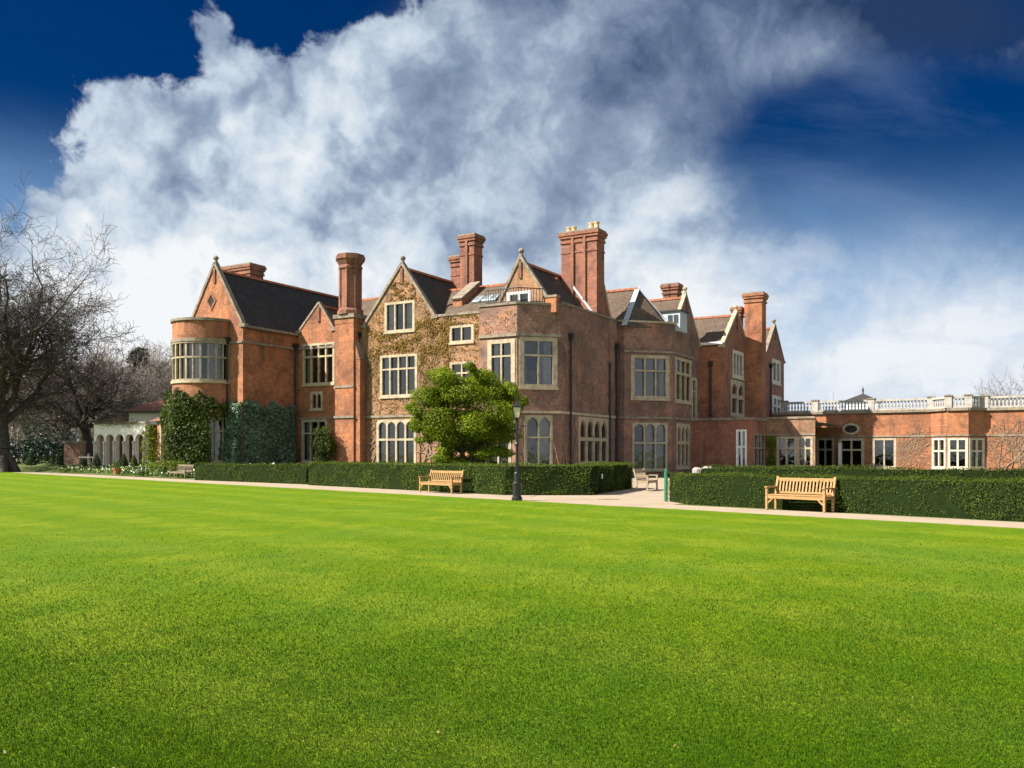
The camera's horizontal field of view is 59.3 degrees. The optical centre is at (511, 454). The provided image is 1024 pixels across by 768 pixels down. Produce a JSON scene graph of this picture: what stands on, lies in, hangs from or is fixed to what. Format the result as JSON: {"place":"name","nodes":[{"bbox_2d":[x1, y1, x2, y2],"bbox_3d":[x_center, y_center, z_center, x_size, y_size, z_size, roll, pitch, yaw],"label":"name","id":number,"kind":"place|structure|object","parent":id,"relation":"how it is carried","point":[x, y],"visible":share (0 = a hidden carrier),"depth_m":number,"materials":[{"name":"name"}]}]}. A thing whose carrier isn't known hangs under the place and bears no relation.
{"place":"outdoors","nodes":[
{"label":"outdoors","id":0,"kind":"place"},
{"bbox_2d":[16,460,194,478],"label":"garden terrace","id":1,"kind":"structure","parent":0,"point":[41,467],"depth_m":86.30,"materials":[{"name":"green plant"}]},
{"bbox_2d":[10,436,46,463],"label":"laurel bush","id":2,"kind":"object","parent":1,"relation":"on","point":[12,447],"visible":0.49,"depth_m":95.58,"materials":[{"name":"green plant"}]},
{"bbox_2d":[25,451,36,465],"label":"topiary cone","id":3,"kind":"object","parent":1,"relation":"on","point":[31,460],"visible":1,"depth_m":81.83,"materials":[{"name":"green plant"}]},
{"bbox_2d":[16,430,63,463],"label":"laurel bush","id":4,"kind":"object","parent":1,"relation":"on","point":[48,450],"visible":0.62,"depth_m":95.66,"materials":[{"name":"green plant"}]},
{"bbox_2d":[6,350,93,462],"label":"bare tree","id":5,"kind":"object","parent":1,"relation":"on","point":[24,424],"visible":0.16,"depth_m":111.71,"materials":[{"name":"brown plant"}]},
{"bbox_2d":[49,454,57,465],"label":"topiary cone","id":6,"kind":"object","parent":1,"relation":"on","point":[52,460],"visible":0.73,"depth_m":80.86,"materials":[{"name":"green plant"}]},
{"bbox_2d":[18,412,93,463],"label":"evergreen bush","id":7,"kind":"object","parent":1,"relation":"on","point":[66,438],"visible":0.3,"depth_m":103.59,"materials":[{"name":"green plant"}]},
{"bbox_2d":[53,451,64,466],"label":"topiary cone","id":8,"kind":"object","parent":1,"relation":"on","point":[59,462],"visible":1,"depth_m":79.81,"materials":[{"name":"green plant"}]},
{"bbox_2d":[63,441,86,464],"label":"garden wall","id":9,"kind":"structure","parent":1,"relation":"on","point":[74,451],"depth_m":92.00,"materials":[{"name":"brick"}]},
{"bbox_2d":[78,457,87,466],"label":"topiary cone","id":10,"kind":"object","parent":1,"relation":"on","point":[83,463],"visible":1,"depth_m":78.89,"materials":[{"name":"green plant"}]},
{"bbox_2d":[8,330,165,459],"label":"bare tree","id":11,"kind":"object","parent":1,"relation":"on","point":[85,392],"visible":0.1,"depth_m":118.41,"materials":[{"name":"brown plant"}]},
{"bbox_2d":[91,453,101,466],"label":"topiary cone","id":12,"kind":"object","parent":1,"relation":"on","point":[96,459],"visible":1,"depth_m":78.81,"materials":[{"name":"green plant"}]},
{"bbox_2d":[22,309,171,463],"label":"bare oak","id":13,"kind":"object","parent":1,"relation":"on","point":[89,411],"visible":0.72,"depth_m":98.21,"materials":[{"name":"brown plant"}]},
{"bbox_2d":[28,337,170,433],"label":"bare tree","id":14,"kind":"object","parent":1,"relation":"on","point":[134,381],"visible":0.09,"depth_m":124.40,"materials":[{"name":"brown plant"}]},
{"bbox_2d":[111,459,121,473],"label":"plant pot","id":15,"kind":"object","parent":1,"relation":"on","point":[117,470],"visible":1,"depth_m":69.80,"materials":[{"name":"ceramic"}]},
{"bbox_2d":[53,462,194,477],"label":"border plants","id":16,"kind":"object","parent":1,"relation":"on","point":[99,470],"visible":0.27,"depth_m":75.94,"materials":[{"name":"green plant"}]},
{"bbox_2d":[119,453,128,466],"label":"topiary cone","id":17,"kind":"object","parent":1,"relation":"on","point":[124,463],"visible":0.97,"depth_m":76.89,"materials":[{"name":"green plant"}]},
{"bbox_2d":[92,422,156,465],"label":"garden loggia","id":18,"kind":"object","parent":1,"relation":"on","point":[111,444],"visible":0.66,"depth_m":83.35,"materials":[{"name":"white stone"}]},
{"bbox_2d":[93,414,138,429],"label":"bare creeper","id":19,"kind":"object","parent":18,"relation":"attached to","point":[113,422],"visible":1,"depth_m":82.81,"materials":[{"name":"plant"}]},
{"bbox_2d":[130,454,138,466],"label":"topiary cone","id":20,"kind":"object","parent":1,"relation":"on","point":[133,460],"visible":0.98,"depth_m":76.88,"materials":[{"name":"green plant"}]},
{"bbox_2d":[121,347,151,401],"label":"pine tree","id":21,"kind":"object","parent":1,"relation":"on","point":[139,359],"visible":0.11,"depth_m":138.63,"materials":[{"name":"green plant"}]},
{"bbox_2d":[118,400,163,424],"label":"garden pavilion","id":22,"kind":"structure","parent":1,"relation":"on","point":[148,412],"depth_m":91.79,"materials":[{"name":"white tile"}]},
{"bbox_2d":[121,335,171,402],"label":"bare tree","id":23,"kind":"object","parent":1,"relation":"on","point":[162,372],"visible":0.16,"depth_m":128.04,"materials":[{"name":"brown plant"}]},
{"bbox_2d":[123,462,173,476],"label":"shrub","id":24,"kind":"object","parent":1,"relation":"on","point":[144,469],"visible":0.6,"depth_m":66.34,"materials":[{"name":"green plant"}]},
{"bbox_2d":[144,459,189,472],"bbox_3d":[-24.563,0.771,64.204,3.337,1.060,1.324,0,0,0],"label":"lime shrub","id":25,"kind":"object","parent":1,"relation":"on","point":[162,466],"visible":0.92,"depth_m":64.05,"materials":[{"name":"green plant"}]},
{"bbox_2d":[60,461,274,475],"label":"border flowers","id":26,"kind":"object","parent":1,"relation":"on","point":[130,470],"visible":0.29,"depth_m":74.74,"materials":[{"name":"white plant"}]},
{"bbox_2d":[169,464,194,478],"bbox_3d":[-22.859,1.111,62.292,0.722,0.977,2.620,0,0,-42],"label":"garden bench","id":27,"kind":"object","parent":1,"relation":"on","point":[183,471],"visible":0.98,"depth_m":62.19,"materials":[{"name":"brown wood"}]},
{"bbox_2d":[142,361,171,397],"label":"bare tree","id":28,"kind":"object","parent":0,"point":[160,374],"visible":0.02,"depth_m":139.01,"materials":[{"name":"brown plant"}]},
{"bbox_2d":[0,472,1023,767],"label":"lawn","id":29,"kind":"structure","parent":0,"point":[38,508],"depth_m":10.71,"materials":[{"name":"green plant"}]},
{"bbox_2d":[0,171,146,471],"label":"bare oak","id":30,"kind":"object","parent":29,"relation":"on","point":[17,339],"visible":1,"depth_m":84.83,"materials":[{"name":"brown plant"}]},
{"bbox_2d":[508,398,525,500],"bbox_3d":[0.176,-0.200,31.648,0.640,3.600,0.368,0,0,0],"label":"lamp post","id":31,"kind":"object","parent":29,"relation":"on","point":[516,409],"visible":1,"depth_m":31.55,"materials":[{"name":"black metal"}]},
{"bbox_2d":[0,0,1023,454],"label":"sky","id":32,"kind":"structure","parent":0,"point":[856,165],"materials":[{"name":"blue"}]},
{"bbox_2d":[10,472,1023,527],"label":"path","id":33,"kind":"structure","parent":0,"point":[818,514],"depth_m":29.84,"materials":[{"name":"beige gravel"}]},
{"bbox_2d":[418,469,464,493],"bbox_3d":[-2.997,1.111,38.118,0.722,0.977,2.270,0,0,-42],"label":"garden bench","id":34,"kind":"object","parent":33,"relation":"on","point":[448,482],"visible":1,"depth_m":38.10,"materials":[{"name":"brown wood"}]},
{"bbox_2d":[764,476,836,512],"bbox_3d":[8.291,1.111,25.886,0.723,0.977,1.900,0,0,-42],"label":"garden bench","id":35,"kind":"object","parent":33,"relation":"on","point":[819,496],"visible":1,"depth_m":25.89,"materials":[{"name":"brown wood"}]},
{"bbox_2d":[21,455,1017,521],"bbox_3d":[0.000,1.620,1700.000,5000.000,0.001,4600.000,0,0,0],"label":"ground","id":36,"kind":"structure","parent":0,"point":[695,505],"depth_m":26.75,"materials":[{"name":"green plant"}]},
{"bbox_2d":[8,333,171,460],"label":"wood","id":37,"kind":"object","parent":36,"relation":"on","point":[19,433],"visible":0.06,"depth_m":154.74,"materials":[{"name":"brown plant"}]},
{"bbox_2d":[193,462,312,484],"bbox_3d":[-15.375,1.019,53.708,12.750,1.263,1.480,0,0,43],"label":"clipped hedge","id":38,"kind":"object","parent":36,"relation":"on","point":[287,473],"visible":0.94,"depth_m":52.83,"materials":[{"name":"green plant"}]},
{"bbox_2d":[404,361,529,464],"bbox_3d":[-2.648,-1.920,53.029,7.393,7.108,5.297,0,0,0],"label":"evergreen tree","id":39,"kind":"object","parent":36,"relation":"on","point":[487,428],"visible":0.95,"depth_m":51.95,"materials":[{"name":"green plant"}]},
{"bbox_2d":[306,460,634,494],"bbox_3d":[-3.742,0.930,41.981,17.516,1.440,9.375,0,0,18],"label":"clipped hedge","id":40,"kind":"object","parent":36,"relation":"on","point":[548,479],"visible":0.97,"depth_m":38.49,"materials":[{"name":"green plant"}]},
{"bbox_2d":[151,221,840,475],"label":"brick mansion","id":41,"kind":"structure","parent":36,"relation":"on","point":[691,392],"depth_m":68.31,"materials":[{"name":"brick"}]},
{"bbox_2d":[138,424,159,468],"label":"climbing shrub","id":42,"kind":"object","parent":41,"relation":"attached to","point":[150,458],"visible":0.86,"depth_m":73.25,"materials":[{"name":"green plant"}]},
{"bbox_2d":[159,419,162,464],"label":"window","id":43,"kind":"structure","parent":41,"relation":"in","point":[162,419],"depth_m":73.20,"materials":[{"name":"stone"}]},
{"bbox_2d":[159,387,228,474],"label":"ivy","id":44,"kind":"object","parent":41,"relation":"attached to","point":[170,415],"visible":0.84,"depth_m":65.97,"materials":[{"name":"green plant"}]},
{"bbox_2d":[172,418,224,461],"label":"window","id":45,"kind":"structure","parent":41,"relation":"in","point":[213,425],"depth_m":67.07,"materials":[{"name":"stone"}]},
{"bbox_2d":[171,341,229,380],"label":"window","id":46,"kind":"structure","parent":41,"relation":"in","point":[204,356],"depth_m":66.94,"materials":[{"name":"stone"}]},
{"bbox_2d":[220,398,296,464],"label":"ivy","id":47,"kind":"object","parent":41,"relation":"attached to","point":[277,444],"visible":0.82,"depth_m":67.61,"materials":[{"name":"green plant"}]},
{"bbox_2d":[300,419,326,463],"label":"window","id":48,"kind":"structure","parent":41,"relation":"in","point":[307,426],"depth_m":71.47,"materials":[{"name":"stone"}]},
{"bbox_2d":[309,391,322,410],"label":"window","id":49,"kind":"structure","parent":41,"relation":"in","point":[316,398],"depth_m":70.83,"materials":[{"name":"stone"}]},
{"bbox_2d":[301,342,334,386],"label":"window","id":50,"kind":"structure","parent":41,"relation":"in","point":[318,365],"depth_m":71.33,"materials":[{"name":"stone"}]},
{"bbox_2d":[309,424,337,463],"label":"climbing shrub","id":51,"kind":"object","parent":41,"relation":"attached to","point":[323,449],"visible":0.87,"depth_m":67.97,"materials":[{"name":"green plant"}]},
{"bbox_2d":[376,419,415,464],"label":"window","id":52,"kind":"structure","parent":41,"relation":"in","point":[394,440],"depth_m":67.70,"materials":[{"name":"stone"}]},
{"bbox_2d":[379,353,416,398],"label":"window","id":53,"kind":"structure","parent":41,"relation":"in","point":[398,373],"depth_m":67.52,"materials":[{"name":"stone"}]},
{"bbox_2d":[383,300,414,333],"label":"window","id":54,"kind":"structure","parent":41,"relation":"in","point":[393,311],"depth_m":66.86,"materials":[{"name":"stone"}]},
{"bbox_2d":[362,280,478,464],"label":"wall creeper","id":55,"kind":"object","parent":41,"relation":"attached to","point":[425,352],"depth_m":65.77,"materials":[{"name":"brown plant"}]},
{"bbox_2d":[448,324,473,344],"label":"window","id":56,"kind":"structure","parent":41,"relation":"in","point":[458,334],"depth_m":64.31,"materials":[{"name":"stone"}]},
{"bbox_2d":[449,361,473,381],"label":"window","id":57,"kind":"structure","parent":41,"relation":"in","point":[457,366],"depth_m":64.31,"materials":[{"name":"stone"}]},
{"bbox_2d":[485,441,510,463],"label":"window","id":58,"kind":"structure","parent":41,"relation":"in","point":[496,460],"depth_m":61.92,"materials":[{"name":"stone"}]},
{"bbox_2d":[487,338,515,386],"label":"window","id":59,"kind":"structure","parent":41,"relation":"in","point":[500,353],"depth_m":61.07,"materials":[{"name":"stone"}]},
{"bbox_2d":[507,290,529,301],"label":"window","id":60,"kind":"structure","parent":41,"relation":"in","point":[510,293],"depth_m":62.69,"materials":[{"name":"white paint"}]},
{"bbox_2d":[518,336,558,389],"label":"window","id":61,"kind":"structure","parent":41,"relation":"in","point":[538,356],"depth_m":60.68,"materials":[{"name":"stone"}]},
{"bbox_2d":[525,415,552,465],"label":"window","id":62,"kind":"structure","parent":41,"relation":"in","point":[539,428],"depth_m":60.80,"materials":[{"name":"stone"}]},
{"bbox_2d":[480,311,671,474],"bbox_3d":[5.675,-4.043,64.871,16.782,11.277,3.848,0,0,-36],"label":"bare creeper","id":63,"kind":"object","parent":41,"relation":"attached to","point":[577,369],"visible":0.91,"depth_m":62.59,"materials":[{"name":"brown plant"}]},
{"bbox_2d":[578,416,608,463],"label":"window","id":64,"kind":"structure","parent":41,"relation":"in","point":[593,433],"depth_m":66.34,"materials":[{"name":"stone"}]},
{"bbox_2d":[630,354,669,400],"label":"window","id":65,"kind":"structure","parent":41,"relation":"in","point":[650,374],"depth_m":69.86,"materials":[{"name":"stone"}]},
{"bbox_2d":[632,422,667,471],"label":"window","id":66,"kind":"structure","parent":41,"relation":"in","point":[649,440],"depth_m":69.88,"materials":[{"name":"stone"}]},
{"bbox_2d":[676,423,690,469],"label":"window","id":67,"kind":"structure","parent":41,"relation":"in","point":[682,430],"depth_m":72.49,"materials":[{"name":"stone"}]},
{"bbox_2d":[675,356,692,404],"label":"window","id":68,"kind":"structure","parent":41,"relation":"in","point":[683,367],"depth_m":72.66,"materials":[{"name":"stone"}]},
{"bbox_2d":[691,377,696,420],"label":"window","id":69,"kind":"structure","parent":41,"relation":"in","point":[694,380],"depth_m":74.92,"materials":[{"name":"stone"}]},
{"bbox_2d":[731,379,744,416],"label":"window","id":70,"kind":"structure","parent":41,"relation":"in","point":[737,387],"depth_m":79.42,"materials":[{"name":"stone"}]},
{"bbox_2d":[732,349,744,380],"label":"window","id":71,"kind":"structure","parent":41,"relation":"in","point":[737,357],"depth_m":79.20,"materials":[{"name":"white stone"}]},
{"bbox_2d":[736,430,746,466],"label":"window","id":72,"kind":"structure","parent":41,"relation":"in","point":[741,435],"depth_m":72.27,"materials":[{"name":"white paint"}]},
{"bbox_2d":[754,433,765,466],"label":"window","id":73,"kind":"structure","parent":41,"relation":"in","point":[759,439],"depth_m":74.15,"materials":[{"name":"grey stone"}]},
{"bbox_2d":[766,436,776,466],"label":"climbing shrub","id":74,"kind":"object","parent":41,"relation":"attached to","point":[772,445],"visible":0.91,"depth_m":75.00,"materials":[{"name":"green plant"}]},
{"bbox_2d":[772,395,780,412],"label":"window","id":75,"kind":"structure","parent":41,"relation":"in","point":[776,404],"depth_m":91.34,"materials":[{"name":"white stone"}]},
{"bbox_2d":[772,358,781,385],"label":"window","id":76,"kind":"structure","parent":41,"relation":"in","point":[776,370],"depth_m":90.96,"materials":[{"name":"white stone"}]},
{"bbox_2d":[777,437,796,466],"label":"window","id":77,"kind":"structure","parent":41,"relation":"in","point":[786,446],"depth_m":75.04,"materials":[{"name":"stone"}]},
{"bbox_2d":[797,437,815,466],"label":"window","id":78,"kind":"structure","parent":41,"relation":"in","point":[804,444],"depth_m":74.15,"materials":[{"name":"stone"}]},
{"bbox_2d":[667,470,1023,521],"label":"clipped hedge","id":79,"kind":"object","parent":36,"relation":"on","point":[991,498],"visible":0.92,"depth_m":24.64,"materials":[{"name":"green plant"}]},
{"bbox_2d":[772,388,1023,469],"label":"garden wing","id":80,"kind":"structure","parent":36,"relation":"on","point":[865,433],"depth_m":81.88,"materials":[{"name":"red brick"}]},
{"bbox_2d":[816,438,833,466],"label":"window","id":81,"kind":"structure","parent":80,"relation":"in","point":[824,446],"depth_m":86.86,"materials":[{"name":"glass"}]},
{"bbox_2d":[838,443,841,466],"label":"door","id":82,"kind":"structure","parent":80,"relation":"in","point":[839,444],"depth_m":84.81,"materials":[{"name":"white paint"}]},
{"bbox_2d":[842,423,859,434],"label":"oval window","id":83,"kind":"structure","parent":80,"relation":"in","point":[850,428],"depth_m":84.68,"materials":[{"name":"stone"}]},
{"bbox_2d":[839,438,863,466],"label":"window","id":84,"kind":"structure","parent":80,"relation":"in","point":[852,448],"depth_m":85.64,"materials":[{"name":"stone"}]},
{"bbox_2d":[871,438,896,468],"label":"window","id":85,"kind":"structure","parent":80,"relation":"in","point":[883,449],"depth_m":83.74,"materials":[{"name":"stone"}]},
{"bbox_2d":[895,420,929,469],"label":"wisteria","id":86,"kind":"object","parent":80,"relation":"attached to","point":[911,451],"visible":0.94,"depth_m":82.00,"materials":[{"name":"brown plant"}]},
{"bbox_2d":[932,438,956,468],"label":"window","id":87,"kind":"structure","parent":80,"relation":"in","point":[938,444],"depth_m":80.31,"materials":[{"name":"beige wood"}]},
{"bbox_2d":[947,438,967,468],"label":"window","id":88,"kind":"structure","parent":80,"relation":"in","point":[957,450],"depth_m":78.90,"materials":[{"name":"beige wood"}]},
{"bbox_2d":[959,438,985,468],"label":"window","id":89,"kind":"structure","parent":80,"relation":"in","point":[976,445],"depth_m":79.05,"materials":[{"name":"beige wood"}]},
{"bbox_2d":[986,419,1023,469],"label":"wisteria","id":90,"kind":"object","parent":80,"relation":"attached to","point":[1017,450],"visible":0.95,"depth_m":78.10,"materials":[{"name":"brown plant"}]},
{"bbox_2d":[957,370,1018,405],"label":"bare tree","id":91,"kind":"object","parent":36,"relation":"on","point":[990,390],"visible":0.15,"depth_m":130.54,"materials":[{"name":"grey plant"}]},
{"bbox_2d":[961,364,1023,405],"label":"bare tree","id":92,"kind":"object","parent":36,"relation":"on","point":[1002,388],"visible":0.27,"depth_m":131.69,"materials":[{"name":"brown plant"}]},
{"bbox_2d":[532,476,681,504],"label":"forecourt","id":93,"kind":"structure","parent":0,"point":[652,495],"depth_m":35.87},
{"bbox_2d":[633,468,658,490],"bbox_3d":[6.103,1.111,41.036,0.722,0.977,1.920,0,0,22],"label":"garden bench","id":94,"kind":"object","parent":93,"relation":"on","point":[640,476],"visible":1,"depth_m":40.56,"materials":[{"name":"brown wood"}]},
{"bbox_2d":[664,469,667,500],"bbox_3d":[5.354,1.060,31.304,0.110,1.120,0.180,0,0,0],"label":"green post","id":95,"kind":"object","parent":93,"relation":"on","point":[665,485],"visible":1,"depth_m":31.22,"materials":[{"name":"metal"}]},
{"bbox_2d":[692,466,711,472],"bbox_3d":[9.915,1.077,46.000,1.401,1.047,0.800,0,0,10],"label":"stone trough","id":96,"kind":"object","parent":93,"relation":"on","point":[695,469],"visible":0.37,"depth_m":45.91,"materials":[{"name":"white stone"}]},
{"bbox_2d":[710,464,870,468],"bbox_3d":[15.800,1.066,51.477,9.202,1.167,1.510,0,0,26],"label":"clipped hedge","id":97,"kind":"object","parent":93,"relation":"on","point":[757,466],"visible":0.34,"depth_m":51.20,"materials":[{"name":"green plant"}]},
{"bbox_2d":[698,465,1023,480],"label":"clipped hedge","id":98,"kind":"object","parent":93,"relation":"on","point":[949,472],"visible":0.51,"depth_m":41.50,"materials":[{"name":"green plant"}]}
]}

